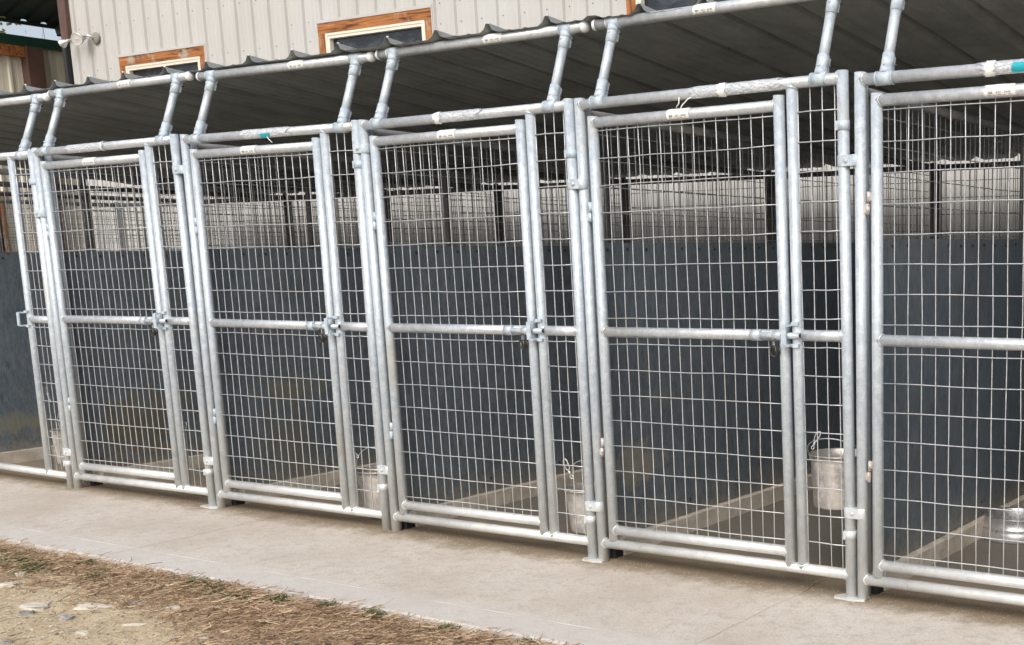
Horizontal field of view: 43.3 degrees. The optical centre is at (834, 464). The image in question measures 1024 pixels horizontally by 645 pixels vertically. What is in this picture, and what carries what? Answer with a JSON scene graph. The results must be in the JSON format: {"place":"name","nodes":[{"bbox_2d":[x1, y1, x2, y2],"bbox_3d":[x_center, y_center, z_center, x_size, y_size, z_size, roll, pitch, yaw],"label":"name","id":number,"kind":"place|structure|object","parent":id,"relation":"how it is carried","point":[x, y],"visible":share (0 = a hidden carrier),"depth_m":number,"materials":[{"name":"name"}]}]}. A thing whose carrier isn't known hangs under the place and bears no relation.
{"place":"outdoors","nodes":[
{"label":"outdoors","id":0,"kind":"place"},
{"bbox_2d":[0,19,60,40],"label":"sky","id":1,"kind":"structure","parent":0,"point":[31,31],"materials":[{"name":"white"}]},
{"bbox_2d":[0,542,516,644],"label":"ground","id":2,"kind":"structure","parent":0,"point":[80,622],"depth_m":4.44,"materials":[{"name":"soil"}]},
{"bbox_2d":[1,639,12,644],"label":"rock","id":3,"kind":"object","parent":2,"relation":"on","point":[5,642],"visible":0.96,"depth_m":4.24,"materials":[{"name":"grey stone"}]},
{"bbox_2d":[0,581,17,587],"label":"rock","id":4,"kind":"object","parent":2,"relation":"on","point":[9,584],"visible":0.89,"depth_m":4.90,"materials":[{"name":"stone"}]},
{"bbox_2d":[0,16,25,32],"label":"tree","id":5,"kind":"object","parent":2,"relation":"on","point":[3,30],"visible":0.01,"depth_m":23.98,"materials":[{"name":"green plant"}]},
{"bbox_2d":[17,610,33,615],"bbox_3d":[-3.031,0.560,4.569,0.053,0.025,0.039,-5,11,-22],"label":"rock","id":6,"kind":"object","parent":2,"relation":"on","point":[27,613],"visible":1,"depth_m":4.56,"materials":[{"name":"grey stone"}]},
{"bbox_2d":[18,602,49,610],"bbox_3d":[-3.038,0.544,4.636,0.117,0.037,0.074,1,10,12],"label":"rock","id":7,"kind":"object","parent":2,"relation":"on","point":[37,606],"visible":0.82,"depth_m":4.61,"materials":[{"name":"stone"}]},
{"bbox_2d":[0,33,84,251],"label":"annex","id":8,"kind":"object","parent":2,"relation":"on","point":[34,62],"visible":0.08,"depth_m":13.84,"materials":[{"name":"beige paint"}]},
{"bbox_2d":[58,614,74,620],"bbox_3d":[-2.832,0.567,4.489,0.065,0.033,0.049,2,10,17],"label":"rock","id":9,"kind":"object","parent":2,"relation":"on","point":[67,617],"visible":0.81,"depth_m":4.47,"materials":[{"name":"grey stone"}]},
{"bbox_2d":[76,630,89,635],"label":"rock","id":10,"kind":"object","parent":2,"relation":"on","point":[83,632],"visible":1,"depth_m":4.31,"materials":[{"name":"stone"}]},
{"bbox_2d":[72,603,122,610],"bbox_3d":[-2.771,0.538,4.584,0.187,0.031,0.048,0,10,3],"label":"rock","id":11,"kind":"object","parent":2,"relation":"on","point":[83,607],"visible":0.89,"depth_m":4.57,"materials":[{"name":"stone"}]},
{"bbox_2d":[120,623,147,626],"bbox_3d":[-2.523,0.578,4.390,0.096,0.014,0.016,-3,10,-11],"label":"rock","id":12,"kind":"object","parent":2,"relation":"on","point":[131,624],"visible":0.99,"depth_m":4.38,"materials":[{"name":"stone"}]},
{"bbox_2d":[125,600,142,605],"bbox_3d":[-2.651,0.526,4.613,0.066,0.026,0.040,-1,10,0],"label":"rock","id":13,"kind":"object","parent":2,"relation":"on","point":[138,601],"visible":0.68,"depth_m":4.59,"materials":[{"name":"grey stone"}]},
{"bbox_2d":[165,605,179,610],"bbox_3d":[-2.455,0.536,4.529,0.060,0.022,0.031,-3,10,-11],"label":"rock","id":14,"kind":"object","parent":2,"relation":"on","point":[173,607],"visible":0.69,"depth_m":4.52,"materials":[{"name":"stone"}]},
{"bbox_2d":[195,635,229,640],"bbox_3d":[-2.149,0.601,4.221,0.129,0.016,0.027,-2,10,-5],"label":"rock","id":15,"kind":"object","parent":2,"relation":"on","point":[205,638],"visible":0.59,"depth_m":4.21,"materials":[{"name":"stone"}]},
{"bbox_2d":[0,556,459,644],"bbox_3d":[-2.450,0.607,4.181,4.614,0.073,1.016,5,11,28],"label":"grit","id":16,"kind":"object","parent":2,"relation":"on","point":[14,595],"visible":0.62,"depth_m":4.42,"materials":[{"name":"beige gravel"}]},
{"bbox_2d":[0,546,534,644],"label":"weeds","id":17,"kind":"object","parent":2,"relation":"on","point":[38,566],"visible":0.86,"depth_m":4.72,"materials":[{"name":"plant"}]},
{"bbox_2d":[0,536,579,644],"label":"dead grass","id":18,"kind":"structure","parent":0,"point":[312,610],"depth_m":4.39,"materials":[{"name":"brown plant"}]},
{"bbox_2d":[0,458,1023,644],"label":"pavement","id":19,"kind":"structure","parent":0,"point":[584,604],"depth_m":4.84,"materials":[{"name":"concrete"}]},
{"bbox_2d":[0,445,54,463],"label":"kerb","id":20,"kind":"structure","parent":19,"relation":"on","point":[22,455],"depth_m":7.59,"materials":[{"name":"concrete"}]},
{"bbox_2d":[0,169,389,451],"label":"divider panel","id":21,"kind":"object","parent":20,"relation":"on","point":[19,422],"visible":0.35,"depth_m":7.60,"materials":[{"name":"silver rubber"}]},
{"bbox_2d":[0,149,73,487],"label":"gate panel","id":22,"kind":"structure","parent":19,"relation":"on","point":[32,321],"depth_m":6.64,"materials":[{"name":"metal"}]},
{"bbox_2d":[0,93,51,159],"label":"roof frame","id":23,"kind":"object","parent":22,"relation":"on","point":[36,101],"visible":0.97,"depth_m":6.49,"materials":[{"name":"metal"}]},
{"bbox_2d":[0,95,437,188],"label":"roof sheet","id":24,"kind":"object","parent":23,"relation":"on","point":[87,125],"visible":0.45,"depth_m":7.70,"materials":[{"name":"metal"}]},
{"bbox_3d":[-4.371,-0.389,6.771,0.025,0.091,0.009,-18,0,30],"label":"snap clip","id":25,"kind":"object","parent":22,"relation":"attached to","visible":0},
{"bbox_2d":[50,413,63,464],"bbox_3d":[-4.365,-0.164,6.983,0.220,0.308,0.220,-4,11,-20],"label":"pail","id":26,"kind":"object","parent":25,"relation":"hanging from","point":[57,445],"visible":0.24,"depth_m":6.91,"materials":[{"name":"metal"}]},
{"bbox_2d":[31,134,217,508],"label":"gate panel","id":27,"kind":"structure","parent":19,"relation":"on","point":[163,319],"depth_m":6.21,"materials":[{"name":"metal"}]},
{"bbox_2d":[39,71,194,155],"bbox_3d":[-3.662,-1.765,6.160,1.191,0.352,0.161,4,11,28],"label":"roof frame","id":28,"kind":"object","parent":27,"relation":"on","point":[175,80],"visible":0.98,"depth_m":6.12,"materials":[{"name":"metal"}]},
{"bbox_2d":[0,75,518,183],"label":"roof sheet","id":29,"kind":"object","parent":28,"relation":"on","point":[134,106],"visible":0.53,"depth_m":7.16,"materials":[{"name":"metal"}]},
{"bbox_2d":[93,60,639,180],"bbox_3d":[-2.603,-2.039,7.522,0.982,0.390,3.366,5,11,28],"label":"roof sheet","id":30,"kind":"object","parent":28,"relation":"on","point":[260,99],"visible":0.45,"depth_m":6.72,"materials":[{"name":"metal"}]},
{"bbox_2d":[150,323,157,336],"bbox_3d":[-3.425,-0.678,6.127,0.042,0.070,0.020,0,10,4],"label":"bolt snap","id":31,"kind":"object","parent":27,"relation":"attached to","point":[154,331],"visible":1,"depth_m":6.12,"materials":[{"name":"grey metal"}]},
{"bbox_2d":[185,427,191,468],"bbox_3d":[-3.329,-0.084,6.281,0.015,0.232,0.062,-6,12,-30],"label":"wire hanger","id":32,"kind":"object","parent":27,"relation":"hanging from","point":[187,448],"visible":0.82,"depth_m":6.29,"materials":[{"name":"grey metal"}]},
{"bbox_2d":[93,453,204,483],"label":"kerb","id":33,"kind":"structure","parent":19,"relation":"on","point":[195,462],"depth_m":7.10,"materials":[{"name":"concrete"}]},
{"bbox_2d":[44,155,501,485],"bbox_3d":[-3.365,-1.027,8.051,0.062,1.795,3.344,5,11,28],"label":"divider panel","id":34,"kind":"object","parent":33,"relation":"on","point":[50,158],"visible":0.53,"depth_m":6.93,"materials":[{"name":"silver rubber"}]},
{"bbox_2d":[118,202,190,250],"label":"back panel","id":35,"kind":"object","parent":19,"relation":"on","point":[124,247],"visible":0.13,"depth_m":11.57,"materials":[{"name":"metal"}]},
{"bbox_2d":[204,198,285,248],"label":"back panel","id":36,"kind":"object","parent":19,"relation":"on","point":[227,199],"visible":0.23,"depth_m":10.82,"materials":[{"name":"metal"}]},
{"bbox_2d":[0,161,214,196],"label":"roof sheet","id":37,"kind":"object","parent":36,"relation":"on","point":[4,163],"visible":0.16,"depth_m":9.81,"materials":[{"name":"metal"}]},
{"bbox_2d":[180,120,391,530],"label":"gate panel","id":38,"kind":"structure","parent":19,"relation":"on","point":[334,325],"depth_m":5.65,"materials":[{"name":"metal"}]},
{"bbox_2d":[189,52,376,143],"bbox_3d":[-2.568,-1.672,5.587,1.191,0.352,0.161,5,11,27],"label":"roof frame","id":39,"kind":"object","parent":38,"relation":"on","point":[355,61],"visible":0.95,"depth_m":5.55,"materials":[{"name":"metal"}]},
{"bbox_2d":[205,42,747,175],"bbox_3d":[-1.782,-1.972,7.077,0.955,0.390,3.366,5,11,28],"label":"roof sheet","id":40,"kind":"object","parent":39,"relation":"on","point":[413,93],"visible":0.53,"depth_m":6.33,"materials":[{"name":"metal"}]},
{"bbox_2d":[318,328,326,342],"bbox_3d":[-2.340,-0.589,5.562,0.042,0.070,0.020,0,10,4],"label":"bolt snap","id":41,"kind":"object","parent":38,"relation":"attached to","point":[323,338],"visible":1,"depth_m":5.56,"materials":[{"name":"grey metal"}]},
{"bbox_2d":[356,446,379,509],"bbox_3d":[-2.159,0.058,5.795,0.220,0.303,0.220,8,13,40],"label":"pail","id":42,"kind":"object","parent":38,"relation":"hanging from","point":[368,494],"visible":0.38,"depth_m":5.72,"materials":[{"name":"metal"}]},
{"bbox_2d":[233,462,376,503],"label":"kerb","id":43,"kind":"structure","parent":19,"relation":"on","point":[323,479],"depth_m":6.57,"materials":[{"name":"concrete"}]},
{"bbox_2d":[190,143,626,505],"bbox_3d":[-2.289,-0.937,7.468,0.062,1.795,3.344,5,11,28],"label":"divider panel","id":44,"kind":"object","parent":43,"relation":"on","point":[304,350],"visible":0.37,"depth_m":6.44,"materials":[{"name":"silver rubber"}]},
{"bbox_2d":[288,193,359,247],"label":"back panel","id":45,"kind":"object","parent":19,"relation":"on","point":[299,197],"visible":0.17,"depth_m":10.43,"materials":[{"name":"metal"}]},
{"bbox_2d":[0,122,355,191],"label":"roof sheet","id":46,"kind":"object","parent":45,"relation":"on","point":[12,134],"visible":0.33,"depth_m":8.54,"materials":[{"name":"metal"}]},
{"bbox_2d":[386,188,496,245],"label":"back panel","id":47,"kind":"object","parent":19,"relation":"on","point":[436,189],"visible":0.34,"depth_m":9.74,"materials":[{"name":"metal"}]},
{"bbox_2d":[358,98,603,562],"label":"gate panel","id":48,"kind":"structure","parent":19,"relation":"on","point":[536,329],"depth_m":5.06,"materials":[{"name":"metal"}]},
{"bbox_2d":[369,21,589,127],"bbox_3d":[-1.504,-1.591,5.014,1.191,0.352,0.161,5,11,29],"label":"roof frame","id":49,"kind":"object","parent":48,"relation":"on","point":[565,32],"visible":0.99,"depth_m":4.97,"materials":[{"name":"metal"}]},
{"bbox_2d":[335,22,836,170],"bbox_3d":[-0.985,-1.903,6.643,0.930,0.390,3.371,5,11,28],"label":"roof sheet","id":50,"kind":"object","parent":49,"relation":"on","point":[521,71],"visible":0.56,"depth_m":5.84,"materials":[{"name":"metal"}]},
{"bbox_2d":[519,333,528,349],"bbox_3d":[-1.270,-0.502,4.976,0.042,0.070,0.020,0,10,4],"label":"bolt snap","id":51,"kind":"object","parent":48,"relation":"attached to","point":[525,344],"visible":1,"depth_m":4.97,"materials":[{"name":"grey metal"}]},
{"bbox_2d":[563,458,572,478],"bbox_3d":[-1.097,0.016,5.026,0.026,0.095,0.010,-24,6,12],"label":"snap clip","id":52,"kind":"object","parent":48,"relation":"attached to","point":[569,472],"visible":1,"depth_m":5.02,"materials":[{"name":"metal"}]},
{"bbox_2d":[563,460,596,533],"bbox_3d":[-1.029,0.127,5.155,0.230,0.303,0.230,-2,10,-9],"label":"pail","id":53,"kind":"object","parent":52,"relation":"hanging from","point":[579,507],"visible":0.36,"depth_m":5.09,"materials":[{"name":"metal"}]},
{"bbox_2d":[409,465,593,526],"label":"kerb","id":54,"kind":"structure","parent":19,"relation":"on","point":[517,491],"depth_m":6.13,"materials":[{"name":"concrete"}]},
{"bbox_2d":[369,129,771,528],"bbox_3d":[-1.216,-0.847,6.887,0.062,1.795,3.344,5,11,28],"label":"divider panel","id":55,"kind":"object","parent":54,"relation":"on","point":[508,359],"visible":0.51,"depth_m":5.98,"materials":[{"name":"grey metal"}]},
{"bbox_2d":[21,481,1023,643],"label":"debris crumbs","id":56,"kind":"object","parent":19,"relation":"on","point":[525,553],"visible":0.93,"depth_m":5.11,"materials":[{"name":"brown soil"}]},
{"bbox_2d":[498,182,621,245],"bbox_3d":[-2.033,-1.231,9.210,1.220,1.765,0.041,5,11,28],"label":"back panel","id":57,"kind":"object","parent":19,"relation":"on","point":[514,187],"visible":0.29,"depth_m":9.21,"materials":[{"name":"metal"}]},
{"bbox_2d":[626,174,766,242],"bbox_3d":[-0.959,-1.141,8.628,1.218,1.765,0.041,5,11,28],"label":"back panel","id":58,"kind":"object","parent":19,"relation":"on","point":[670,179],"visible":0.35,"depth_m":8.55,"materials":[{"name":"metal"}]},
{"bbox_2d":[619,472,812,554],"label":"kerb","id":59,"kind":"structure","parent":19,"relation":"on","point":[745,503],"depth_m":5.69,"materials":[{"name":"concrete"}]},
{"bbox_2d":[585,109,936,557],"bbox_3d":[-0.151,-0.758,6.309,0.062,1.795,3.344,5,11,28],"label":"divider panel","id":60,"kind":"object","parent":59,"relation":"on","point":[763,353],"visible":0.54,"depth_m":5.58,"materials":[{"name":"grey metal"}]},
{"bbox_2d":[574,70,869,601],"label":"gate panel","id":61,"kind":"structure","parent":19,"relation":"on","point":[799,335],"depth_m":4.46,"materials":[{"name":"metal"}]},
{"bbox_2d":[588,0,842,106],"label":"roof frame","id":62,"kind":"object","parent":61,"relation":"on","point":[612,25],"visible":1,"depth_m":4.48,"materials":[{"name":"metal"}]},
{"bbox_2d":[489,2,973,164],"bbox_3d":[-0.254,-1.843,6.247,0.799,0.390,3.369,5,11,28],"label":"roof sheet","id":63,"kind":"object","parent":62,"relation":"on","point":[665,55],"visible":0.57,"depth_m":5.48,"materials":[{"name":"metal"}]},
{"bbox_2d":[639,0,1023,159],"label":"roof sheet","id":64,"kind":"object","parent":62,"relation":"on","point":[786,38],"visible":0.56,"depth_m":5.02,"materials":[{"name":"metal"}]},
{"bbox_2d":[770,339,780,357],"bbox_3d":[-0.212,-0.419,4.382,0.042,0.070,0.020,0,10,4],"label":"bolt snap","id":65,"kind":"object","parent":61,"relation":"attached to","point":[777,349],"visible":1,"depth_m":4.38,"materials":[{"name":"grey metal"}]},
{"bbox_2d":[811,431,820,449],"bbox_3d":[-0.066,-0.089,4.428,0.020,0.076,0.008,19,9,-4],"label":"snap clip","id":66,"kind":"object","parent":61,"relation":"attached to","point":[814,443],"visible":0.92,"depth_m":4.43,"materials":[{"name":"metal"}]},
{"bbox_2d":[807,438,856,509],"bbox_3d":[0.018,0.019,4.569,0.243,0.271,0.225,3,11,21],"label":"pail","id":67,"kind":"object","parent":66,"relation":"hanging from","point":[835,482],"visible":0.55,"depth_m":4.49,"materials":[{"name":"metal"}]},
{"bbox_2d":[771,166,928,242],"bbox_3d":[0.111,-1.052,8.049,1.209,1.765,0.041,5,11,28],"label":"back panel","id":68,"kind":"object","parent":19,"relation":"on","point":[826,174],"visible":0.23,"depth_m":8.02,"materials":[{"name":"metal"}]},
{"bbox_2d":[854,59,1023,605],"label":"gate panel","id":69,"kind":"structure","parent":19,"relation":"on","point":[880,338],"depth_m":4.13,"materials":[{"name":"metal"}]},
{"bbox_2d":[873,0,907,85],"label":"roof frame","id":70,"kind":"object","parent":69,"relation":"on","point":[882,76],"visible":0.97,"depth_m":4.04,"materials":[{"name":"metal"}]},
{"bbox_2d":[883,0,1023,83],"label":"roof sheet","id":71,"kind":"object","parent":70,"relation":"on","point":[984,31],"visible":0.8,"depth_m":4.58,"materials":[{"name":"metal"}]},
{"bbox_2d":[871,494,1023,590],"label":"kerb","id":72,"kind":"structure","parent":19,"relation":"on","point":[941,546],"depth_m":5.00,"materials":[{"name":"concrete"}]},
{"bbox_2d":[866,86,1023,594],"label":"divider panel","id":73,"kind":"object","parent":72,"relation":"on","point":[1015,271],"visible":0.77,"depth_m":4.94,"materials":[{"name":"grey metal"}]},
{"bbox_2d":[937,161,1019,238],"bbox_3d":[1.174,-0.962,7.472,1.205,1.765,0.041,5,11,28],"label":"back panel","id":74,"kind":"object","parent":19,"relation":"on","point":[982,165],"visible":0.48,"depth_m":7.52,"materials":[{"name":"metal"}]},
{"bbox_2d":[981,507,1023,543],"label":"feeding bowl","id":75,"kind":"object","parent":19,"relation":"on","point":[1011,524],"visible":0.88,"depth_m":5.24,"materials":[{"name":"silver metal"}]},
{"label":"kerb","id":76,"kind":"structure","parent":19,"relation":"on","visible":0},
{"bbox_2d":[0,181,289,252],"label":"divider panel","id":77,"kind":"object","parent":76,"relation":"on","point":[161,192],"visible":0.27,"depth_m":9.20,"materials":[{"name":"grey metal"}]},
{"bbox_2d":[0,143,298,193],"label":"roof sheet","id":78,"kind":"object","parent":77,"relation":"on","point":[4,147],"visible":0.29,"depth_m":9.62,"materials":[{"name":"metal"}]},
{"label":"kerb","id":79,"kind":"structure","parent":19,"relation":"on","visible":0},
{"bbox_2d":[0,191,180,251],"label":"divider panel","id":80,"kind":"object","parent":79,"relation":"on","point":[123,198],"visible":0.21,"depth_m":10.25,"materials":[{"name":"grey metal"}]},
{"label":"kerb","id":81,"kind":"structure","parent":19,"relation":"on","visible":0},
{"bbox_2d":[0,199,122,251],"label":"divider panel","id":82,"kind":"object","parent":81,"relation":"on","point":[99,205],"visible":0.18,"depth_m":11.41,"materials":[{"name":"grey metal"}]},
{"bbox_2d":[57,0,1019,251],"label":"building","id":83,"kind":"structure","parent":0,"point":[143,38],"depth_m":10.31,"materials":[{"name":"beige paint"}]},
{"bbox_2d":[0,0,60,36],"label":"porch roof","id":84,"kind":"structure","parent":83,"relation":"attached to","point":[36,13],"depth_m":13.71,"materials":[{"name":"grey metal"}]},
{"bbox_2d":[58,32,99,47],"bbox_3d":[-7.456,-4.187,11.993,0.452,0.140,0.145,1,10,12],"label":"floodlight","id":85,"kind":"object","parent":83,"relation":"attached to","point":[77,39],"visible":1,"depth_m":11.98,"materials":[{"name":"grey"}]},
{"bbox_2d":[125,56,200,76],"bbox_3d":[-6.377,-3.553,11.649,1.150,0.582,0.055,5,11,28],"label":"window","id":86,"kind":"structure","parent":83,"relation":"in","point":[190,63],"depth_m":11.59,"materials":[{"name":"beige plastic"}]},
{"bbox_2d":[325,20,425,52],"bbox_3d":[-3.841,-3.362,10.271,1.195,0.626,0.055,5,11,28],"label":"window","id":87,"kind":"structure","parent":83,"relation":"in","point":[412,31],"depth_m":10.24,"materials":[{"name":"beige plastic"}]},
{"bbox_2d":[636,0,727,10],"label":"window","id":88,"kind":"structure","parent":83,"relation":"in","point":[657,5],"depth_m":8.83,"materials":[{"name":"beige plastic"}]}
]}

